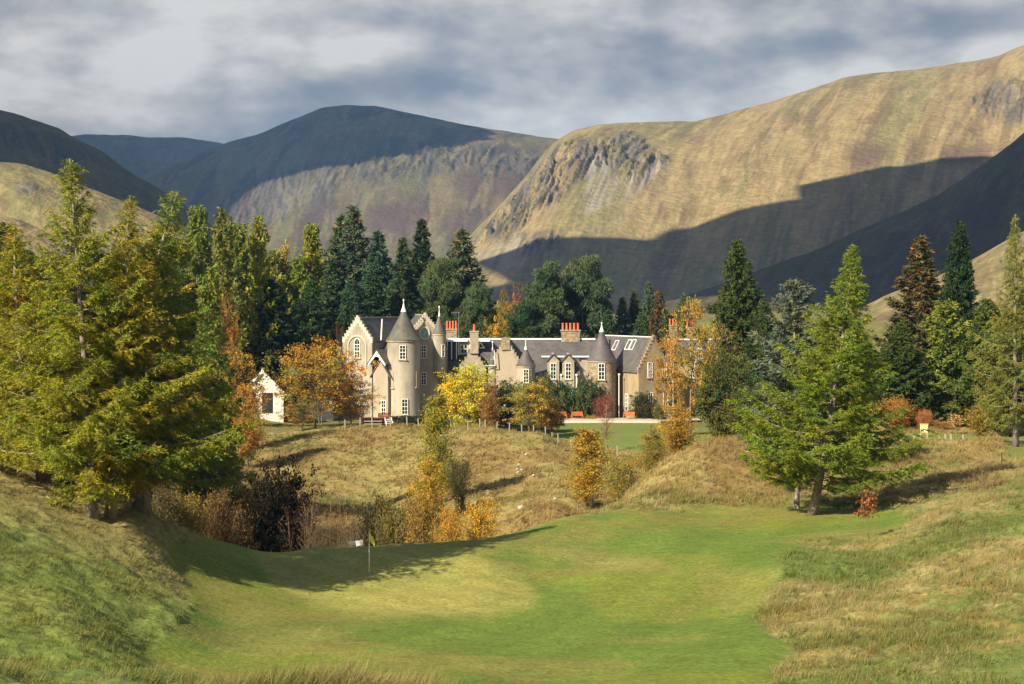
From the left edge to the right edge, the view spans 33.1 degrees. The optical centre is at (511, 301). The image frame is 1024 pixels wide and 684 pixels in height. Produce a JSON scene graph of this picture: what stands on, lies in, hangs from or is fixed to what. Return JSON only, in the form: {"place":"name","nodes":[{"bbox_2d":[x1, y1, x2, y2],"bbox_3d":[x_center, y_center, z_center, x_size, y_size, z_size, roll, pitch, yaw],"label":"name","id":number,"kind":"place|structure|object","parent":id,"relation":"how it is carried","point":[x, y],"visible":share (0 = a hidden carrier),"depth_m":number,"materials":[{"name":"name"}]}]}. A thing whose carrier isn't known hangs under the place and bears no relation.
{"place":"outdoors","nodes":[
{"label":"outdoors","id":0,"kind":"place"},
{"bbox_2d":[0,216,82,271],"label":"foothill","id":1,"kind":"structure","parent":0,"point":[29,230],"depth_m":675.11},
{"bbox_2d":[0,162,214,256],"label":"shoulder","id":2,"kind":"object","parent":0,"point":[29,194],"visible":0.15,"depth_m":916.95},
{"bbox_2d":[0,110,220,241],"bbox_3d":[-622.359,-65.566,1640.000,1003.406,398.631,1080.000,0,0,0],"label":"hill","id":3,"kind":"structure","parent":0,"point":[35,143],"depth_m":1397.41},
{"bbox_2d":[72,134,221,179],"bbox_3d":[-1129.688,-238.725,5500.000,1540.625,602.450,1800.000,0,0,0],"label":"hill","id":4,"kind":"structure","parent":0,"point":[143,158],"depth_m":5276.90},
{"bbox_2d":[145,105,557,270],"bbox_3d":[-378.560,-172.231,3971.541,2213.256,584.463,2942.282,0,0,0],"label":"mountain","id":5,"kind":"structure","parent":0,"point":[393,175],"depth_m":3294.40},
{"bbox_2d":[0,267,1023,683],"bbox_3d":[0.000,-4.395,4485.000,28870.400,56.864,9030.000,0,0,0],"label":"ground","id":6,"kind":"structure","parent":0,"point":[638,597],"depth_m":81.41,"materials":[{"name":"plant"}]},
{"bbox_2d":[0,220,44,326],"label":"larch tree","id":7,"kind":"object","parent":6,"relation":"on","point":[2,232],"visible":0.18,"depth_m":239.54,"materials":[{"name":"green plant"}]},
{"bbox_2d":[0,249,69,466],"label":"larch tree","id":8,"kind":"object","parent":6,"relation":"on","point":[20,392],"visible":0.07,"depth_m":97.69,"materials":[{"name":"green plant"}]},
{"bbox_2d":[0,224,151,486],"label":"larch tree","id":9,"kind":"object","parent":6,"relation":"on","point":[13,280],"visible":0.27,"depth_m":87.04,"materials":[{"name":"green plant"}]},
{"bbox_2d":[0,461,208,671],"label":"rough grass","id":10,"kind":"structure","parent":6,"relation":"on","point":[131,584],"depth_m":68.12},
{"bbox_2d":[17,194,216,519],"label":"larch tree","id":11,"kind":"object","parent":6,"relation":"on","point":[111,511],"visible":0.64,"depth_m":82.40,"materials":[{"name":"green plant"}]},
{"bbox_2d":[0,189,256,515],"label":"larch tree","id":12,"kind":"object","parent":6,"relation":"on","point":[142,503],"visible":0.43,"depth_m":85.84,"materials":[{"name":"green plant"}]},
{"bbox_2d":[0,157,266,520],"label":"larch tree","id":13,"kind":"object","parent":6,"relation":"on","point":[64,333],"visible":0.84,"depth_m":81.52,"materials":[{"name":"green plant"}]},
{"bbox_2d":[133,225,197,358],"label":"larch tree","id":14,"kind":"object","parent":6,"relation":"on","point":[184,289],"visible":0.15,"depth_m":261.18,"materials":[{"name":"green plant"}]},
{"bbox_2d":[150,484,193,527],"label":"shrub","id":15,"kind":"object","parent":6,"relation":"on","point":[161,501],"visible":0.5,"depth_m":111.45,"materials":[{"name":"brown plant"}]},
{"bbox_2d":[160,487,217,535],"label":"shrub","id":16,"kind":"object","parent":6,"relation":"on","point":[189,515],"visible":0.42,"depth_m":113.57,"materials":[{"name":"brown plant"}]},
{"bbox_2d":[158,353,222,524],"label":"conifer tree","id":17,"kind":"object","parent":6,"relation":"on","point":[206,474],"visible":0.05,"depth_m":141.38,"materials":[{"name":"green plant"}]},
{"bbox_2d":[167,203,215,361],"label":"larch tree","id":18,"kind":"object","parent":6,"relation":"on","point":[199,217],"visible":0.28,"depth_m":269.02,"materials":[{"name":"green plant"}]},
{"bbox_2d":[179,356,249,540],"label":"conifer tree","id":19,"kind":"object","parent":6,"relation":"on","point":[225,472],"visible":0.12,"depth_m":143.91,"materials":[{"name":"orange plant"}]},
{"bbox_2d":[194,286,241,371],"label":"tree","id":20,"kind":"object","parent":6,"relation":"on","point":[229,330],"visible":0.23,"depth_m":231.77,"materials":[{"name":"green plant"}]},
{"bbox_2d":[191,207,249,389],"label":"larch tree","id":21,"kind":"object","parent":6,"relation":"on","point":[224,230],"visible":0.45,"depth_m":249.44,"materials":[{"name":"green plant"}]},
{"bbox_2d":[193,264,249,471],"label":"larch tree","id":22,"kind":"object","parent":6,"relation":"on","point":[209,290],"visible":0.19,"depth_m":164.91,"materials":[{"name":"green plant"}]},
{"bbox_2d":[196,482,256,545],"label":"shrub","id":23,"kind":"object","parent":6,"relation":"on","point":[222,524],"visible":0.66,"depth_m":117.53,"materials":[{"name":"foliage"},{"name":"brown twig"}]},
{"bbox_2d":[202,221,267,351],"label":"larch tree","id":24,"kind":"object","parent":6,"relation":"on","point":[239,256],"visible":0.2,"depth_m":262.92,"materials":[{"name":"green plant"}]},
{"bbox_2d":[0,644,495,683],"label":"rough grass","id":25,"kind":"structure","parent":6,"relation":"on","point":[343,676],"depth_m":25.09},
{"bbox_2d":[222,348,275,425],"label":"birch tree","id":26,"kind":"object","parent":6,"relation":"on","point":[255,374],"visible":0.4,"depth_m":204.46,"materials":[{"name":"orange plant"}]},
{"bbox_2d":[229,383,272,468],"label":"birch tree","id":27,"kind":"object","parent":6,"relation":"on","point":[250,403],"visible":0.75,"depth_m":194.40,"materials":[{"name":"orange plant"}]},
{"bbox_2d":[219,475,289,551],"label":"shrub","id":28,"kind":"object","parent":6,"relation":"on","point":[253,531],"visible":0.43,"depth_m":125.09,"materials":[{"name":"brown plant"}]},
{"bbox_2d":[239,214,281,384],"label":"larch tree","id":29,"kind":"object","parent":6,"relation":"on","point":[258,238],"visible":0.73,"depth_m":254.61,"materials":[{"name":"green plant"}]},
{"bbox_2d":[241,368,286,422],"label":"white house","id":30,"kind":"structure","parent":6,"relation":"on","point":[270,391],"depth_m":247.14,"materials":[{"name":"paint"}]},
{"bbox_2d":[255,250,292,317],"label":"larch tree","id":31,"kind":"object","parent":6,"relation":"on","point":[275,263],"visible":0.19,"depth_m":296.55,"materials":[{"name":"green plant"}]},
{"bbox_2d":[232,278,320,416],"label":"fir tree","id":32,"kind":"object","parent":6,"relation":"on","point":[284,322],"visible":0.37,"depth_m":254.62,"materials":[{"name":"green plant"}]},
{"bbox_2d":[235,452,326,551],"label":"shrub","id":33,"kind":"object","parent":6,"relation":"on","point":[289,501],"visible":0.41,"depth_m":126.86,"materials":[{"name":"brown plant"}]},
{"bbox_2d":[279,256,317,337],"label":"larch tree","id":34,"kind":"object","parent":6,"relation":"on","point":[297,269],"visible":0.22,"depth_m":296.91,"materials":[{"name":"green plant"}]},
{"bbox_2d":[274,397,322,430],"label":"shrub","id":35,"kind":"object","parent":6,"relation":"on","point":[298,408],"visible":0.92,"depth_m":225.38,"materials":[{"name":"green plant"}]},
{"bbox_2d":[273,494,330,550],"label":"shrub","id":36,"kind":"object","parent":6,"relation":"on","point":[310,527],"visible":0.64,"depth_m":121.66,"materials":[{"name":"brown plant"}]},
{"bbox_2d":[282,298,322,381],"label":"fir tree","id":37,"kind":"object","parent":6,"relation":"on","point":[299,316],"visible":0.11,"depth_m":267.53,"materials":[{"name":"green plant"}]},
{"bbox_2d":[290,222,331,306],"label":"larch tree","id":38,"kind":"object","parent":6,"relation":"on","point":[311,252],"visible":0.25,"depth_m":299.48,"materials":[{"name":"green plant"}]},
{"bbox_2d":[293,278,335,375],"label":"spruce tree","id":39,"kind":"object","parent":6,"relation":"on","point":[312,309],"visible":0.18,"depth_m":280.58,"materials":[{"name":"green plant"}]},
{"bbox_2d":[254,334,381,426],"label":"oak tree","id":40,"kind":"object","parent":6,"relation":"on","point":[309,359],"visible":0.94,"depth_m":236.76,"materials":[{"name":"orange plant"}]},
{"bbox_2d":[308,256,346,348],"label":"spruce tree","id":41,"kind":"object","parent":6,"relation":"on","point":[331,298],"visible":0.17,"depth_m":287.32,"materials":[{"name":"green plant"}]},
{"bbox_2d":[310,472,361,546],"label":"shrub","id":42,"kind":"object","parent":6,"relation":"on","point":[335,521],"visible":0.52,"depth_m":123.90,"materials":[{"name":"brown plant"}]},
{"bbox_2d":[318,212,357,288],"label":"spruce tree","id":43,"kind":"object","parent":6,"relation":"on","point":[332,248],"visible":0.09,"depth_m":309.32,"materials":[{"name":"green plant"}]},
{"bbox_2d":[325,279,363,359],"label":"fir tree","id":44,"kind":"object","parent":6,"relation":"on","point":[349,310],"visible":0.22,"depth_m":282.90,"materials":[{"name":"green plant"}]},
{"bbox_2d":[331,204,375,302],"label":"spruce tree","id":45,"kind":"object","parent":6,"relation":"on","point":[349,260],"visible":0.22,"depth_m":303.71,"materials":[{"name":"green plant"}]},
{"bbox_2d":[327,375,386,425],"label":"autumn tree","id":46,"kind":"object","parent":6,"relation":"on","point":[352,409],"visible":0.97,"depth_m":239.19,"materials":[{"name":"orange plant"}]},
{"bbox_2d":[350,486,393,545],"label":"shrub","id":47,"kind":"object","parent":6,"relation":"on","point":[364,514],"visible":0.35,"depth_m":125.51,"materials":[{"name":"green plant"}]},
{"bbox_2d":[357,273,393,316],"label":"spruce tree","id":48,"kind":"object","parent":6,"relation":"on","point":[372,299],"visible":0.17,"depth_m":284.44,"materials":[{"name":"green plant"}]},
{"bbox_2d":[359,229,396,316],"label":"spruce tree","id":49,"kind":"object","parent":6,"relation":"on","point":[381,261],"visible":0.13,"depth_m":299.93,"materials":[{"name":"green plant"}]},
{"bbox_2d":[362,487,426,545],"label":"shrub","id":50,"kind":"object","parent":6,"relation":"on","point":[388,535],"visible":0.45,"depth_m":121.79,"materials":[{"name":"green plant"}]},
{"bbox_2d":[378,271,414,320],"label":"fir tree","id":51,"kind":"object","parent":6,"relation":"on","point":[396,296],"visible":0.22,"depth_m":289.46,"materials":[{"name":"green plant"}]},
{"bbox_2d":[391,237,411,275],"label":"spruce tree","id":52,"kind":"object","parent":6,"relation":"on","point":[402,263],"visible":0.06,"depth_m":319.44,"materials":[{"name":"green plant"}]},
{"bbox_2d":[404,219,435,297],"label":"spruce tree","id":53,"kind":"object","parent":6,"relation":"on","point":[421,251],"visible":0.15,"depth_m":317.23,"materials":[{"name":"green plant"}]},
{"bbox_2d":[394,484,446,542],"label":"shrub","id":54,"kind":"object","parent":6,"relation":"on","point":[418,529],"visible":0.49,"depth_m":119.53,"materials":[{"name":"brown plant"}]},
{"bbox_2d":[400,453,459,526],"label":"birch tree","id":55,"kind":"object","parent":6,"relation":"on","point":[431,477],"visible":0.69,"depth_m":159.34,"materials":[{"name":"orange plant"}]},
{"bbox_2d":[410,389,462,497],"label":"birch tree","id":56,"kind":"object","parent":6,"relation":"on","point":[434,424],"visible":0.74,"depth_m":171.65,"materials":[{"name":"yellow plant"}]},
{"bbox_2d":[411,256,469,337],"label":"pine tree","id":57,"kind":"object","parent":6,"relation":"on","point":[440,280],"visible":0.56,"depth_m":290.56,"materials":[{"name":"green plant"}]},
{"bbox_2d":[425,498,467,542],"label":"shrub","id":58,"kind":"object","parent":6,"relation":"on","point":[450,526],"visible":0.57,"depth_m":116.60,"materials":[{"name":"orange plant"}]},
{"bbox_2d":[442,454,473,508],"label":"shrub","id":59,"kind":"object","parent":6,"relation":"on","point":[453,474],"visible":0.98,"depth_m":163.81,"materials":[{"name":"green plant"}]},
{"bbox_2d":[238,421,680,547],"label":"rough grass","id":60,"kind":"structure","parent":6,"relation":"on","point":[479,493],"depth_m":191.45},
{"bbox_2d":[431,226,505,336],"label":"spruce tree","id":61,"kind":"object","parent":6,"relation":"on","point":[461,253],"visible":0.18,"depth_m":299.22,"materials":[{"name":"green plant"}]},
{"bbox_2d":[433,360,507,426],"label":"yellow maple","id":62,"kind":"object","parent":6,"relation":"on","point":[462,381],"visible":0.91,"depth_m":236.71,"materials":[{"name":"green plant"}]},
{"bbox_2d":[457,280,496,337],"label":"pine tree","id":63,"kind":"object","parent":6,"relation":"on","point":[475,305],"visible":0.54,"depth_m":287.27,"materials":[{"name":"green plant"}]},
{"bbox_2d":[458,491,505,539],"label":"shrub","id":64,"kind":"object","parent":6,"relation":"on","point":[478,522],"visible":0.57,"depth_m":119.58,"materials":[{"name":"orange plant"}]},
{"bbox_2d":[474,379,502,426],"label":"birch tree","id":65,"kind":"object","parent":6,"relation":"on","point":[490,406],"visible":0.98,"depth_m":235.50,"materials":[{"name":"orange plant"}]},
{"bbox_2d":[482,303,511,337],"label":"autumn tree","id":66,"kind":"object","parent":6,"relation":"on","point":[495,328],"visible":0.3,"depth_m":284.47,"materials":[{"name":"yellow plant"}]},
{"bbox_2d":[486,376,527,427],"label":"holly bush","id":67,"kind":"object","parent":6,"relation":"on","point":[504,392],"visible":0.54,"depth_m":241.11,"materials":[{"name":"green plant"}]},
{"bbox_2d":[504,297,545,337],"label":"pine tree","id":68,"kind":"object","parent":6,"relation":"on","point":[521,318],"visible":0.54,"depth_m":286.60,"materials":[{"name":"green plant"}]},
{"bbox_2d":[500,371,565,431],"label":"cherry tree","id":69,"kind":"object","parent":6,"relation":"on","point":[529,388],"visible":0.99,"depth_m":225.35,"materials":[{"name":"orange plant"}]},
{"bbox_2d":[333,299,735,420],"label":"castle","id":70,"kind":"structure","parent":6,"relation":"on","point":[414,353],"depth_m":263.91,"materials":[{"name":"stone"}]},
{"bbox_2d":[521,260,574,337],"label":"pine tree","id":71,"kind":"object","parent":6,"relation":"on","point":[550,310],"visible":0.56,"depth_m":289.67,"materials":[{"name":"green plant"}]},
{"bbox_2d":[535,395,569,435],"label":"cherry tree","id":72,"kind":"object","parent":6,"relation":"on","point":[554,415],"visible":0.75,"depth_m":229.59,"materials":[{"name":"brown plant"}]},
{"bbox_2d":[536,375,573,417],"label":"climbing shrub","id":73,"kind":"object","parent":6,"relation":"on","point":[561,386],"visible":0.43,"depth_m":261.15,"materials":[{"name":"green plant"}]},
{"bbox_2d":[565,385,590,417],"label":"climbing shrub","id":74,"kind":"object","parent":6,"relation":"on","point":[571,408],"visible":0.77,"depth_m":261.00,"materials":[{"name":"green plant"}]},
{"bbox_2d":[556,254,622,338],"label":"pine tree","id":75,"kind":"object","parent":6,"relation":"on","point":[585,280],"visible":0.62,"depth_m":294.49,"materials":[{"name":"green plant"}]},
{"bbox_2d":[575,372,604,417],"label":"climbing shrub","id":76,"kind":"object","parent":6,"relation":"on","point":[588,390],"visible":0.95,"depth_m":260.33,"materials":[{"name":"green plant"}]},
{"bbox_2d":[558,424,624,508],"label":"birch tree","id":77,"kind":"object","parent":6,"relation":"on","point":[587,482],"visible":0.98,"depth_m":157.48,"materials":[{"name":"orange plant"}]},
{"bbox_2d":[595,452,649,502],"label":"shrub","id":78,"kind":"object","parent":6,"relation":"on","point":[620,477],"visible":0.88,"depth_m":149.43,"materials":[{"name":"yellow plant"}]},
{"bbox_2d":[614,297,633,336],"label":"spruce tree","id":79,"kind":"object","parent":6,"relation":"on","point":[624,321],"visible":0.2,"depth_m":299.21,"materials":[{"name":"green plant"}]},
{"bbox_2d":[625,391,658,418],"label":"holly bush","id":80,"kind":"object","parent":6,"relation":"on","point":[637,402],"visible":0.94,"depth_m":258.22,"materials":[{"name":"green plant"}]},
{"bbox_2d":[633,423,677,471],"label":"birch tree","id":81,"kind":"object","parent":6,"relation":"on","point":[652,455],"visible":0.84,"depth_m":169.47,"materials":[{"name":"yellow plant"}]},
{"bbox_2d":[647,290,669,344],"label":"spruce tree","id":82,"kind":"object","parent":6,"relation":"on","point":[655,319],"visible":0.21,"depth_m":299.57,"materials":[{"name":"brown plant"}]},
{"bbox_2d":[641,333,688,423],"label":"birch tree","id":83,"kind":"object","parent":6,"relation":"on","point":[658,373],"visible":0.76,"depth_m":227.66,"materials":[{"name":"orange plant"}]},
{"bbox_2d":[645,400,708,454],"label":"birch tree","id":84,"kind":"object","parent":6,"relation":"on","point":[674,435],"visible":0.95,"depth_m":175.32,"materials":[{"name":"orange plant"}]},
{"bbox_2d":[659,294,719,440],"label":"birch tree","id":85,"kind":"object","parent":6,"relation":"on","point":[683,351],"visible":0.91,"depth_m":217.54,"materials":[{"name":"orange plant"}]},
{"bbox_2d":[694,319,743,429],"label":"birch tree","id":86,"kind":"object","parent":6,"relation":"on","point":[720,340],"visible":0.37,"depth_m":225.72,"materials":[{"name":"orange plant"}]},
{"bbox_2d":[685,347,765,436],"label":"leafy tree","id":87,"kind":"object","parent":6,"relation":"on","point":[730,376],"visible":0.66,"depth_m":188.94,"materials":[{"name":"green plant"}]},
{"bbox_2d":[696,239,769,418],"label":"fir tree","id":88,"kind":"object","parent":6,"relation":"on","point":[739,293],"visible":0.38,"depth_m":234.89,"materials":[{"name":"green plant"}]},
{"bbox_2d":[722,380,778,436],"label":"leafy tree","id":89,"kind":"object","parent":6,"relation":"on","point":[739,417],"visible":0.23,"depth_m":174.84,"materials":[{"name":"green plant"}]},
{"bbox_2d":[738,300,774,383],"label":"fir tree","id":90,"kind":"object","parent":6,"relation":"on","point":[763,327],"visible":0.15,"depth_m":214.37,"materials":[{"name":"green plant"}]},
{"bbox_2d":[736,278,850,469],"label":"blue spruce","id":91,"kind":"object","parent":6,"relation":"on","point":[783,336],"visible":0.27,"depth_m":135.34,"materials":[{"name":"green plant"}]},
{"bbox_2d":[580,425,1023,513],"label":"rough grass","id":92,"kind":"structure","parent":6,"relation":"on","point":[675,468],"depth_m":133.05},
{"bbox_2d":[588,465,1023,683],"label":"rough grass","id":93,"kind":"structure","parent":6,"relation":"on","point":[877,589],"depth_m":75.23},
{"bbox_2d":[722,244,940,514],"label":"larch tree","id":94,"kind":"object","parent":6,"relation":"on","point":[855,445],"visible":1,"depth_m":113.12,"materials":[{"name":"green plant"}]},
{"bbox_2d":[869,395,919,429],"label":"shrub","id":95,"kind":"object","parent":6,"relation":"on","point":[897,404],"visible":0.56,"depth_m":171.47,"materials":[{"name":"orange plant"}]},
{"bbox_2d":[861,322,940,426],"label":"fir tree","id":96,"kind":"object","parent":6,"relation":"on","point":[907,367],"visible":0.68,"depth_m":176.73,"materials":[{"name":"green plant"}]},
{"bbox_2d":[870,234,944,414],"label":"spruce tree","id":97,"kind":"object","parent":6,"relation":"on","point":[923,294],"visible":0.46,"depth_m":204.25,"materials":[{"name":"brown plant"}]},
{"bbox_2d":[912,299,971,421],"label":"tree","id":98,"kind":"object","parent":6,"relation":"on","point":[944,351],"visible":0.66,"depth_m":179.24,"materials":[{"name":"green plant"}]},
{"bbox_2d":[930,220,980,397],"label":"fir tree","id":99,"kind":"object","parent":6,"relation":"on","point":[959,287],"visible":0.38,"depth_m":199.56,"materials":[{"name":"green plant"}]},
{"bbox_2d":[959,401,998,435],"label":"golden conifer","id":100,"kind":"object","parent":6,"relation":"on","point":[977,424],"visible":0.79,"depth_m":164.70,"materials":[{"name":"yellow plant"}]},
{"bbox_2d":[950,450,1009,491],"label":"shrub","id":101,"kind":"object","parent":6,"relation":"on","point":[982,466],"visible":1,"depth_m":111.61,"materials":[{"name":"plant"}]},
{"bbox_2d":[942,297,1022,427],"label":"fir tree","id":102,"kind":"object","parent":6,"relation":"on","point":[965,382],"visible":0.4,"depth_m":174.61,"materials":[{"name":"green plant"}]},
{"bbox_2d":[961,214,1023,446],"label":"larch tree","id":103,"kind":"object","parent":6,"relation":"on","point":[1003,337],"visible":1,"depth_m":151.92,"materials":[{"name":"green plant"}]},
{"bbox_2d":[974,289,1023,433],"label":"spruce tree","id":104,"kind":"object","parent":6,"relation":"on","point":[986,391],"visible":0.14,"depth_m":169.87,"materials":[{"name":"green plant"}]},
{"bbox_2d":[0,0,1023,143],"label":"sky","id":105,"kind":"structure","parent":0,"point":[220,71],"materials":[{"name":"grey"}]},
{"bbox_2d":[561,418,699,422],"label":"gravel path","id":106,"kind":"structure","parent":0,"point":[615,420],"depth_m":253.69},
{"bbox_2d":[445,45,1023,314],"bbox_3d":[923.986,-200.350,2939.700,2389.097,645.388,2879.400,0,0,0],"label":"moor hill","id":107,"kind":"structure","parent":0,"point":[670,210],"depth_m":1916.26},
{"bbox_2d":[623,133,1023,314],"bbox_3d":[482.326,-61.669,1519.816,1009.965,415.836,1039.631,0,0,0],"label":"dark spur","id":108,"kind":"structure","parent":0,"point":[984,202],"depth_m":1231.24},
{"bbox_2d":[841,231,1023,320],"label":"brown rise","id":109,"kind":"structure","parent":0,"point":[988,267],"depth_m":609.14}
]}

